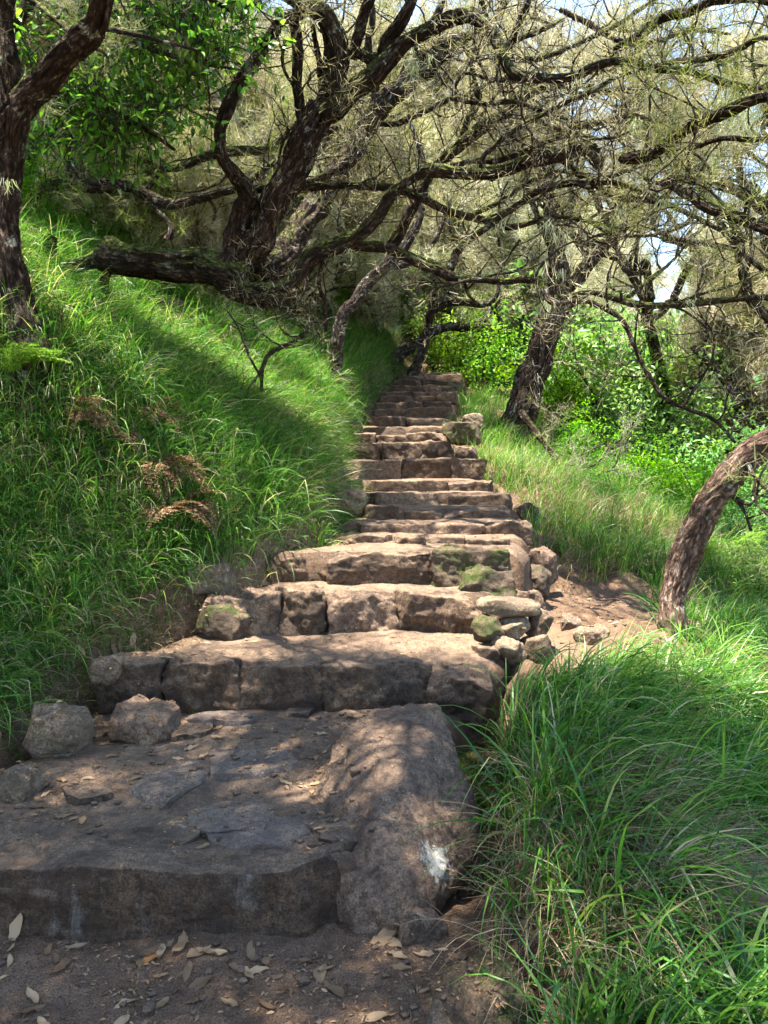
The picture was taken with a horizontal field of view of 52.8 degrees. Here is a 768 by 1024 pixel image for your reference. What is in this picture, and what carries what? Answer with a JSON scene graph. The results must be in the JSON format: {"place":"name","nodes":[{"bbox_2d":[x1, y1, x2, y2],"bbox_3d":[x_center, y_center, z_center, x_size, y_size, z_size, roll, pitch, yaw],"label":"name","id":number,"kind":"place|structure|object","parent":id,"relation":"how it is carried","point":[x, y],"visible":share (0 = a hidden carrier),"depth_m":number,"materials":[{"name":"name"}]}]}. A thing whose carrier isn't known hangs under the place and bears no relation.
{"place":"outdoors","nodes":[
{"label":"outdoors","id":0,"kind":"place"},
{"bbox_2d":[193,603,253,640],"bbox_3d":[-0.996,0.696,4.742,0.402,0.282,0.248,1,2,14],"label":"rock","id":1,"kind":"object","parent":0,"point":[225,622],"visible":0.85,"depth_m":4.64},
{"bbox_2d":[0,136,767,1023],"bbox_3d":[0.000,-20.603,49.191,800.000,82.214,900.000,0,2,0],"label":"ground","id":2,"kind":"structure","parent":0,"point":[72,1004],"depth_m":2.52,"materials":[{"name":"soil"}]},
{"bbox_2d":[0,340,80,381],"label":"fern","id":3,"kind":"object","parent":2,"relation":"on","point":[31,355],"visible":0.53,"depth_m":4.74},
{"bbox_2d":[21,126,89,224],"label":"shrub","id":4,"kind":"object","parent":2,"relation":"on","point":[29,180],"visible":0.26,"depth_m":8.27,"materials":[{"name":"green plant"}]},
{"bbox_2d":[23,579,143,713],"bbox_3d":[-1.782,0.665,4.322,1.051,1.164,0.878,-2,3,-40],"label":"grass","id":5,"kind":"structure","parent":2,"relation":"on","point":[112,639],"depth_m":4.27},
{"bbox_2d":[60,395,118,435],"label":"dead fern","id":6,"kind":"object","parent":2,"relation":"on","point":[101,415],"visible":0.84,"depth_m":4.80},
{"bbox_2d":[15,487,193,712],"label":"grass","id":7,"kind":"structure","parent":2,"relation":"on","point":[128,632],"depth_m":4.54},
{"bbox_2d":[15,0,238,213],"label":"heath tree","id":8,"kind":"object","parent":2,"relation":"on","point":[46,46],"visible":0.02,"depth_m":9.30,"materials":[{"name":"green plant"}]},
{"bbox_2d":[29,40,250,249],"bbox_3d":[-2.781,-4.046,9.401,2.929,2.940,2.611,-1,3,-22],"label":"heath tree","id":9,"kind":"object","parent":2,"relation":"on","point":[138,210],"visible":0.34,"depth_m":8.90,"materials":[{"name":"green plant"}]},
{"bbox_2d":[13,0,298,193],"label":"laurel tree","id":10,"kind":"object","parent":2,"relation":"on","point":[96,109],"visible":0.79,"depth_m":5.57,"materials":[{"name":"green plant"}]},
{"bbox_2d":[136,397,187,433],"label":"dead fern","id":11,"kind":"object","parent":2,"relation":"on","point":[166,403],"visible":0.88,"depth_m":5.19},
{"bbox_2d":[0,0,331,442],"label":"heath tree","id":12,"kind":"object","parent":2,"relation":"on","point":[24,99],"visible":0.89,"depth_m":4.80,"materials":[{"name":"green plant"}]},
{"bbox_2d":[133,453,210,505],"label":"dead fern","id":13,"kind":"object","parent":2,"relation":"on","point":[169,470],"visible":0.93,"depth_m":4.92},
{"bbox_2d":[13,414,341,710],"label":"dead grass","id":14,"kind":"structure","parent":2,"relation":"on","point":[169,576],"depth_m":4.80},
{"bbox_2d":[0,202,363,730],"bbox_3d":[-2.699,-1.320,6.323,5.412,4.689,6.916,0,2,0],"label":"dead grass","id":15,"kind":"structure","parent":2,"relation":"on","point":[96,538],"depth_m":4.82,"materials":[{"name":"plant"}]},
{"bbox_2d":[139,486,236,537],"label":"dead fern","id":16,"kind":"object","parent":2,"relation":"on","point":[195,510],"visible":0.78,"depth_m":4.83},
{"bbox_2d":[0,145,378,748],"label":"grass","id":17,"kind":"structure","parent":2,"relation":"on","point":[70,234],"depth_m":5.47,"materials":[{"name":"plant"}]},
{"bbox_2d":[22,0,388,302],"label":"heath tree","id":18,"kind":"object","parent":2,"relation":"on","point":[90,186],"visible":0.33,"depth_m":8.21,"materials":[{"name":"green plant"}]},
{"bbox_2d":[25,129,413,436],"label":"grass","id":19,"kind":"structure","parent":2,"relation":"on","point":[351,350],"depth_m":11.38,"materials":[{"name":"plant"}]},
{"bbox_2d":[0,707,472,943],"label":"stone step","id":20,"kind":"object","parent":2,"relation":"on","point":[246,873],"visible":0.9,"depth_m":2.73,"materials":[{"name":"stone"}]},
{"bbox_2d":[0,764,44,803],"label":"rock","id":21,"kind":"object","parent":20,"relation":"on","point":[15,788],"visible":0.94,"depth_m":3.09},
{"bbox_2d":[22,702,95,758],"bbox_3d":[-1.506,1.011,3.588,0.310,0.267,0.300,-1,3,-23],"label":"rock","id":22,"kind":"object","parent":20,"relation":"on","point":[65,737],"visible":0.98,"depth_m":3.49,"materials":[{"name":"stone"}]},
{"bbox_2d":[107,695,180,745],"bbox_3d":[-1.175,1.030,3.796,0.327,0.210,0.336,0,2,0],"label":"rock","id":23,"kind":"object","parent":20,"relation":"on","point":[138,725],"visible":0.9,"depth_m":3.69,"materials":[{"name":"stone"}]},
{"bbox_2d":[123,0,364,317],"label":"heath tree","id":24,"kind":"object","parent":2,"relation":"on","point":[211,242],"visible":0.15,"depth_m":9.67,"materials":[{"name":"green plant"}]},
{"bbox_2d":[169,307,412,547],"bbox_3d":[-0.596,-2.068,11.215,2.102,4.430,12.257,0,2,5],"label":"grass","id":25,"kind":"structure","parent":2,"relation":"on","point":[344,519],"depth_m":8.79,"materials":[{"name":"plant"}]},
{"bbox_2d":[93,630,522,745],"bbox_3d":[-0.316,0.993,4.437,2.472,0.513,0.855,0,2,0],"label":"stone step","id":26,"kind":"object","parent":2,"relation":"on","point":[377,673],"visible":0.62,"depth_m":4.09,"materials":[{"name":"stone"}]},
{"bbox_2d":[89,652,125,685],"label":"rock","id":27,"kind":"object","parent":26,"relation":"on","point":[104,674],"visible":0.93,"depth_m":3.98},
{"bbox_2d":[471,643,500,662],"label":"rock","id":28,"kind":"object","parent":26,"relation":"on","point":[487,650],"visible":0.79,"depth_m":4.31,"materials":[{"name":"brown stone"}]},
{"bbox_2d":[470,613,506,642],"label":"rock","id":29,"kind":"object","parent":26,"relation":"on","point":[485,628],"visible":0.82,"depth_m":4.39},
{"bbox_2d":[124,0,523,318],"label":"heath tree","id":30,"kind":"object","parent":2,"relation":"on","point":[379,32],"visible":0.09,"depth_m":10.06,"materials":[{"name":"green plant"}]},
{"bbox_2d":[201,14,458,334],"bbox_3d":[-1.111,-5.109,12.224,4.514,5.712,5.339,0,2,2],"label":"heath tree","id":31,"kind":"object","parent":2,"relation":"on","point":[396,207],"visible":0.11,"depth_m":10.90,"materials":[{"name":"green plant"}]},
{"bbox_2d":[278,117,396,330],"bbox_3d":[-1.248,-4.385,12.303,2.848,3.208,3.196,1,3,25],"label":"heath tree","id":32,"kind":"object","parent":2,"relation":"on","point":[357,271],"visible":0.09,"depth_m":12.41,"materials":[{"name":"green plant"}]},
{"bbox_2d":[331,486,367,517],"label":"rock","id":33,"kind":"object","parent":2,"relation":"on","point":[354,504],"visible":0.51,"depth_m":6.46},
{"bbox_2d":[0,519,702,1023],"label":"pebbles","id":34,"kind":"object","parent":2,"relation":"on","point":[148,1007],"visible":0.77,"depth_m":2.51,"materials":[{"name":"brown stone"}]},
{"bbox_2d":[202,581,501,636],"bbox_3d":[-0.165,0.695,4.949,1.920,0.490,0.508,0,2,0],"label":"stone step","id":35,"kind":"object","parent":2,"relation":"on","point":[320,607],"visible":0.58,"depth_m":4.75,"materials":[{"name":"stone"}]},
{"bbox_2d":[184,562,236,595],"bbox_3d":[-1.139,0.436,5.024,0.370,0.249,0.375,0,2,0],"label":"rock","id":36,"kind":"object","parent":35,"relation":"on","point":[222,575],"visible":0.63,"depth_m":4.86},
{"bbox_2d":[0,478,707,1023],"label":"leaf litter","id":37,"kind":"object","parent":2,"relation":"on","point":[280,844],"visible":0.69,"depth_m":2.51,"materials":[{"name":"plant"}]},
{"bbox_2d":[252,0,457,324],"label":"heath tree","id":38,"kind":"object","parent":2,"relation":"on","point":[386,233],"visible":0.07,"depth_m":13.54,"materials":[{"name":"green plant"}]},
{"bbox_2d":[331,224,420,335],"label":"heath tree","id":39,"kind":"object","parent":2,"relation":"on","point":[380,310],"visible":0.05,"depth_m":15.36,"materials":[{"name":"green plant"}]},
{"bbox_2d":[26,0,767,443],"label":"heath tree","id":40,"kind":"object","parent":2,"relation":"on","point":[254,262],"visible":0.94,"depth_m":6.14,"materials":[{"name":"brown plant"}]},
{"bbox_2d":[315,703,479,933],"bbox_3d":[0.053,1.217,3.186,0.665,0.612,1.295,0,2,0],"label":"boulder","id":41,"kind":"object","parent":2,"relation":"on","point":[400,779],"visible":0.79,"depth_m":2.90,"materials":[{"name":"stone"}]},
{"bbox_2d":[339,440,455,459],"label":"stone step","id":42,"kind":"object","parent":2,"relation":"on","point":[427,449],"visible":0.53,"depth_m":8.49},
{"bbox_2d":[267,541,529,590],"bbox_3d":[0.136,0.440,5.342,1.840,0.449,0.602,0,2,0],"label":"stone step","id":43,"kind":"object","parent":2,"relation":"on","point":[440,565],"visible":0.63,"depth_m":5.11,"materials":[{"name":"stone"}]},
{"bbox_2d":[351,432,451,444],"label":"stone step","id":44,"kind":"object","parent":2,"relation":"on","point":[368,437],"visible":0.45,"depth_m":9.05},
{"bbox_2d":[441,421,481,445],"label":"rock","id":45,"kind":"object","parent":44,"relation":"on","point":[465,428],"visible":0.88,"depth_m":9.15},
{"bbox_2d":[362,426,441,434],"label":"stone step","id":46,"kind":"object","parent":2,"relation":"on","point":[386,430],"visible":0.36,"depth_m":9.67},
{"bbox_2d":[357,415,451,426],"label":"stone step","id":47,"kind":"object","parent":2,"relation":"on","point":[398,421],"visible":0.42,"depth_m":10.27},
{"bbox_2d":[360,406,456,421],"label":"stone step","id":48,"kind":"object","parent":2,"relation":"on","point":[428,412],"visible":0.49,"depth_m":10.82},
{"bbox_2d":[365,401,458,416],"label":"stone step","id":49,"kind":"object","parent":2,"relation":"on","point":[397,406],"visible":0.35,"depth_m":11.46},
{"bbox_2d":[329,121,498,412],"bbox_3d":[0.540,-2.869,9.739,2.519,4.193,0.960,-2,3,-37],"label":"heath tree","id":50,"kind":"object","parent":2,"relation":"on","point":[352,304],"visible":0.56,"depth_m":9.56,"materials":[{"name":"brown plant"}]},
{"bbox_2d":[369,395,459,409],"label":"stone step","id":51,"kind":"object","parent":2,"relation":"on","point":[398,398],"visible":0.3,"depth_m":12.04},
{"bbox_2d":[345,457,487,479],"bbox_3d":[0.267,-0.395,8.223,1.606,0.370,0.775,0,2,0],"label":"stone step","id":52,"kind":"object","parent":2,"relation":"on","point":[441,467],"visible":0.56,"depth_m":7.94,"materials":[{"name":"stone"}]},
{"bbox_2d":[345,478,497,491],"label":"stone step","id":53,"kind":"object","parent":2,"relation":"on","point":[422,484],"visible":0.41,"depth_m":7.39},
{"bbox_2d":[396,906,447,946],"bbox_3d":[0.104,1.402,2.580,0.208,0.195,0.200,-1,3,-23],"label":"rock","id":54,"kind":"object","parent":2,"relation":"on","point":[420,929],"visible":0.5,"depth_m":2.51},
{"bbox_2d":[382,384,463,397],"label":"stone step","id":55,"kind":"object","parent":2,"relation":"on","point":[424,388],"visible":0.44,"depth_m":13.28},
{"bbox_2d":[388,379,466,395],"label":"stone step","id":56,"kind":"object","parent":2,"relation":"on","point":[414,382],"visible":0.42,"depth_m":13.98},
{"bbox_2d":[327,531,528,553],"bbox_3d":[0.336,0.319,5.789,1.560,0.343,0.597,0,2,0],"label":"stone step","id":57,"kind":"object","parent":2,"relation":"on","point":[423,539],"visible":0.28,"depth_m":5.58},
{"bbox_2d":[392,374,467,388],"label":"stone step","id":58,"kind":"object","parent":2,"relation":"on","point":[454,377],"visible":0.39,"depth_m":14.72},
{"bbox_2d":[342,504,520,521],"bbox_3d":[0.367,0.102,6.694,1.580,0.356,0.672,0,2,0],"label":"stone step","id":59,"kind":"object","parent":2,"relation":"on","point":[403,512],"visible":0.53,"depth_m":6.43,"materials":[{"name":"stone"}]},
{"bbox_2d":[335,517,532,544],"bbox_3d":[0.388,0.218,6.229,1.544,0.350,0.611,0,2,0],"label":"stone step","id":60,"kind":"object","parent":2,"relation":"on","point":[523,532],"visible":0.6,"depth_m":5.95,"materials":[{"name":"stone"}]},
{"bbox_2d":[376,68,492,313],"bbox_3d":[0.368,-7.545,18.648,5.696,6.416,6.391,-1,2,-12],"label":"heath tree","id":61,"kind":"object","parent":2,"relation":"on","point":[433,223],"visible":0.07,"depth_m":17.21,"materials":[{"name":"green plant"}]},
{"bbox_2d":[366,491,512,508],"bbox_3d":[0.349,-0.035,7.205,1.677,0.338,0.639,0,2,0],"label":"stone step","id":62,"kind":"object","parent":2,"relation":"on","point":[473,498],"visible":0.45,"depth_m":6.93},
{"bbox_2d":[393,288,491,371],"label":"shrub","id":63,"kind":"object","parent":2,"relation":"on","point":[432,345],"visible":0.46,"depth_m":16.50,"materials":[{"name":"green plant"}]},
{"bbox_2d":[402,232,513,351],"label":"heath tree","id":64,"kind":"object","parent":2,"relation":"on","point":[424,291],"visible":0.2,"depth_m":18.07,"materials":[{"name":"green plant"}]},
{"bbox_2d":[426,331,498,377],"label":"shrub","id":65,"kind":"object","parent":2,"relation":"on","point":[452,355],"visible":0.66,"depth_m":16.05,"materials":[{"name":"green plant"}]},
{"bbox_2d":[390,228,535,369],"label":"heath tree","id":66,"kind":"object","parent":2,"relation":"on","point":[403,351],"visible":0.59,"depth_m":15.78,"materials":[{"name":"brown plant"}]},
{"bbox_2d":[406,220,541,375],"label":"heath tree","id":67,"kind":"object","parent":2,"relation":"on","point":[414,368],"visible":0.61,"depth_m":14.92,"materials":[{"name":"brown plant"}]},
{"bbox_2d":[435,292,529,380],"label":"shrub","id":68,"kind":"object","parent":2,"relation":"on","point":[455,318],"visible":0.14,"depth_m":16.88,"materials":[{"name":"green plant"}]},
{"bbox_2d":[430,947,540,1023],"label":"rock","id":69,"kind":"object","parent":2,"relation":"on","point":[477,1002],"visible":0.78,"depth_m":2.15,"materials":[{"name":"stone"}]},
{"bbox_2d":[427,996,452,1023],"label":"rock","id":70,"kind":"object","parent":69,"relation":"on","point":[437,1017],"visible":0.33,"depth_m":2.14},
{"bbox_2d":[457,564,516,596],"bbox_3d":[0.659,0.477,4.969,0.384,0.289,0.287,0,2,0],"label":"rock","id":71,"kind":"object","parent":2,"relation":"on","point":[490,580],"visible":0.61,"depth_m":4.88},
{"bbox_2d":[379,97,595,375],"bbox_3d":[2.189,-6.180,17.916,5.999,6.948,5.560,1,2,19],"label":"heath tree","id":72,"kind":"object","parent":2,"relation":"on","point":[473,288],"visible":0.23,"depth_m":16.93,"materials":[{"name":"green plant"}]},
{"bbox_2d":[458,744,520,881],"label":"grass","id":73,"kind":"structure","parent":2,"relation":"on","point":[479,801],"depth_m":3.62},
{"bbox_2d":[429,287,566,394],"bbox_3d":[2.138,-3.123,15.130,2.561,2.231,2.192,2,3,38],"label":"shrub","id":74,"kind":"object","parent":2,"relation":"on","point":[481,373],"visible":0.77,"depth_m":14.86,"materials":[{"name":"green plant"}]},
{"bbox_2d":[490,636,527,666],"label":"rock","id":75,"kind":"object","parent":2,"relation":"on","point":[511,650],"visible":0.77,"depth_m":4.34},
{"bbox_2d":[500,616,530,639],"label":"rock","id":76,"kind":"object","parent":75,"relation":"on","point":[515,628],"visible":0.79,"depth_m":4.40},
{"bbox_2d":[476,595,540,616],"bbox_3d":[0.716,0.548,4.523,0.356,0.113,0.305,0,2,0],"label":"rock","id":77,"kind":"object","parent":76,"relation":"on","point":[508,606],"visible":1,"depth_m":4.41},
{"bbox_2d":[520,634,553,662],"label":"rock","id":78,"kind":"object","parent":2,"relation":"on","point":[533,643],"visible":0.71,"depth_m":4.35,"materials":[{"name":"brown stone"}]},
{"bbox_2d":[525,608,553,636],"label":"rock","id":79,"kind":"object","parent":78,"relation":"on","point":[538,624],"visible":0.68,"depth_m":4.42,"materials":[{"name":"brown stone"}]},
{"bbox_2d":[529,564,551,601],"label":"rock","id":80,"kind":"object","parent":2,"relation":"on","point":[540,577],"visible":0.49,"depth_m":5.48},
{"bbox_2d":[529,546,558,583],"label":"rock","id":81,"kind":"object","parent":2,"relation":"on","point":[545,557],"visible":0.45,"depth_m":5.88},
{"bbox_2d":[492,296,624,408],"bbox_3d":[3.411,-2.859,15.241,2.902,2.528,2.484,0,2,1],"label":"shrub","id":82,"kind":"object","parent":2,"relation":"on","point":[575,342],"visible":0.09,"depth_m":15.01,"materials":[{"name":"green plant"}]},
{"bbox_2d":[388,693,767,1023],"bbox_3d":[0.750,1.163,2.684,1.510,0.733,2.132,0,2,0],"label":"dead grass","id":83,"kind":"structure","parent":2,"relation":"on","point":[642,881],"depth_m":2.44,"materials":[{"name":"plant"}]},
{"bbox_2d":[396,611,767,1023],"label":"grass","id":84,"kind":"structure","parent":2,"relation":"on","point":[711,1006],"depth_m":2.63,"materials":[{"name":"plant"}]},
{"bbox_2d":[404,0,765,457],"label":"heath tree","id":85,"kind":"object","parent":2,"relation":"on","point":[628,270],"visible":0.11,"depth_m":11.64,"materials":[{"name":"green plant"}]},
{"bbox_2d":[461,164,708,375],"bbox_3d":[3.967,-4.599,16.669,5.060,5.079,4.509,2,3,34],"label":"heath tree","id":86,"kind":"object","parent":2,"relation":"on","point":[535,299],"visible":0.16,"depth_m":16.21,"materials":[{"name":"green plant"}]},
{"bbox_2d":[531,394,642,475],"bbox_3d":[2.610,-0.984,10.263,1.169,1.190,1.366,-2,3,-34],"label":"shrub","id":87,"kind":"object","parent":2,"relation":"on","point":[569,438],"visible":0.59,"depth_m":10.10,"materials":[{"name":"green plant"}]},
{"bbox_2d":[492,304,689,447],"bbox_3d":[3.128,-2.065,12.419,2.817,2.358,2.908,-2,3,-36],"label":"shrub","id":88,"kind":"object","parent":2,"relation":"on","point":[563,398],"visible":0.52,"depth_m":12.26,"materials":[{"name":"green plant"}]},
{"bbox_2d":[469,15,713,523],"bbox_3d":[2.904,-3.083,9.468,3.181,7.308,5.091,0,2,-11],"label":"heath tree","id":89,"kind":"object","parent":2,"relation":"on","point":[523,402],"visible":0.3,"depth_m":10.74,"materials":[{"name":"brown plant"}]},
{"bbox_2d":[573,623,610,644],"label":"rock","id":90,"kind":"object","parent":2,"relation":"on","point":[596,633],"visible":0.8,"depth_m":4.52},
{"bbox_2d":[490,258,699,425],"bbox_3d":[3.817,-2.967,14.547,3.944,3.302,4.071,0,2,0],"label":"shrub","id":91,"kind":"object","parent":2,"relation":"on","point":[583,330],"visible":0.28,"depth_m":13.73,"materials":[{"name":"green plant"}]},
{"bbox_2d":[539,146,654,307],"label":"heath tree","id":92,"kind":"object","parent":2,"relation":"on","point":[601,263],"depth_m":23.29,"materials":[{"name":"green plant"}]},
{"bbox_2d":[567,451,627,498],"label":"shrub","id":93,"kind":"object","parent":2,"relation":"on","point":[606,478],"visible":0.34,"depth_m":8.60,"materials":[{"name":"green plant"}]},
{"bbox_2d":[442,384,767,594],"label":"grass","id":94,"kind":"structure","parent":2,"relation":"on","point":[493,420],"depth_m":7.67,"materials":[{"name":"plant"}]},
{"bbox_2d":[448,0,767,323],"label":"heath tree","id":95,"kind":"object","parent":2,"relation":"on","point":[757,265],"visible":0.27,"depth_m":7.62,"materials":[{"name":"green plant"}]},
{"bbox_2d":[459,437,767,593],"bbox_3d":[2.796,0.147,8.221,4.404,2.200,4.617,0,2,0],"label":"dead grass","id":96,"kind":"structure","parent":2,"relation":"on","point":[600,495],"depth_m":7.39,"materials":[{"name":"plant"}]},
{"bbox_2d":[603,430,686,489],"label":"shrub","id":97,"kind":"object","parent":2,"relation":"on","point":[634,459],"visible":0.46,"depth_m":10.18,"materials":[{"name":"green plant"}]},
{"bbox_2d":[576,333,733,467],"bbox_3d":[3.760,-1.479,11.200,2.561,2.231,2.192,-2,3,-34],"label":"shrub","id":98,"kind":"object","parent":2,"relation":"on","point":[649,438],"visible":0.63,"depth_m":11.15,"materials":[{"name":"green plant"}]},
{"bbox_2d":[561,0,767,641],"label":"heath tree","id":99,"kind":"object","parent":2,"relation":"on","point":[740,464],"visible":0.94,"depth_m":4.82,"materials":[{"name":"brown plant"}]},
{"bbox_2d":[588,295,756,447],"bbox_3d":[4.690,-2.031,12.749,3.193,2.673,3.296,1,2,18],"label":"shrub","id":100,"kind":"object","parent":2,"relation":"on","point":[721,354],"visible":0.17,"depth_m":12.10,"materials":[{"name":"green plant"}]},
{"bbox_2d":[617,436,750,523],"bbox_3d":[3.465,-0.316,8.960,1.454,1.179,1.409,2,3,36],"label":"shrub","id":101,"kind":"object","parent":2,"relation":"on","point":[693,493],"visible":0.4,"depth_m":8.95,"materials":[{"name":"green plant"}]},
{"bbox_2d":[610,353,767,480],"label":"shrub","id":102,"kind":"object","parent":2,"relation":"on","point":[700,437],"visible":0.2,"depth_m":11.40,"materials":[{"name":"green plant"}]},
{"bbox_2d":[644,406,767,513],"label":"shrub","id":103,"kind":"object","parent":2,"relation":"on","point":[724,445],"visible":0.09,"depth_m":10.23,"materials":[{"name":"green plant"}]},
{"bbox_2d":[654,215,758,343],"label":"heath tree","id":104,"kind":"object","parent":2,"relation":"on","point":[691,275],"visible":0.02,"depth_m":32.72,"materials":[{"name":"green plant"}]},
{"bbox_2d":[649,214,767,480],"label":"heath tree","id":105,"kind":"object","parent":2,"relation":"on","point":[755,365],"visible":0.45,"depth_m":11.50,"materials":[{"name":"green plant"}]},
{"bbox_2d":[655,362,767,528],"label":"shrub","id":106,"kind":"object","parent":2,"relation":"on","point":[697,459],"visible":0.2,"depth_m":10.10,"materials":[{"name":"green plant"}]},
{"bbox_2d":[683,129,767,304],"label":"heath tree","id":107,"kind":"object","parent":2,"relation":"on","point":[763,283],"visible":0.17,"depth_m":10.56,"materials":[{"name":"green plant"}]},
{"bbox_2d":[699,513,767,600],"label":"shrub","id":108,"kind":"object","parent":2,"relation":"on","point":[751,579],"visible":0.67,"depth_m":6.26,"materials":[{"name":"green plant"}]},
{"bbox_2d":[713,456,767,561],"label":"shrub","id":109,"kind":"object","parent":2,"relation":"on","point":[732,522],"visible":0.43,"depth_m":7.88,"materials":[{"name":"green plant"}]},
{"bbox_2d":[716,525,767,557],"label":"fern","id":110,"kind":"object","parent":2,"relation":"on","point":[755,534],"visible":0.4,"depth_m":7.43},
{"bbox_2d":[254,0,767,311],"label":"sky","id":111,"kind":"structure","parent":0,"point":[569,3],"materials":[{"name":"white"}]},
{"bbox_2d":[610,543,767,681],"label":"grass","id":112,"kind":"structure","parent":0,"point":[738,619],"depth_m":5.23,"materials":[{"name":"plant"}]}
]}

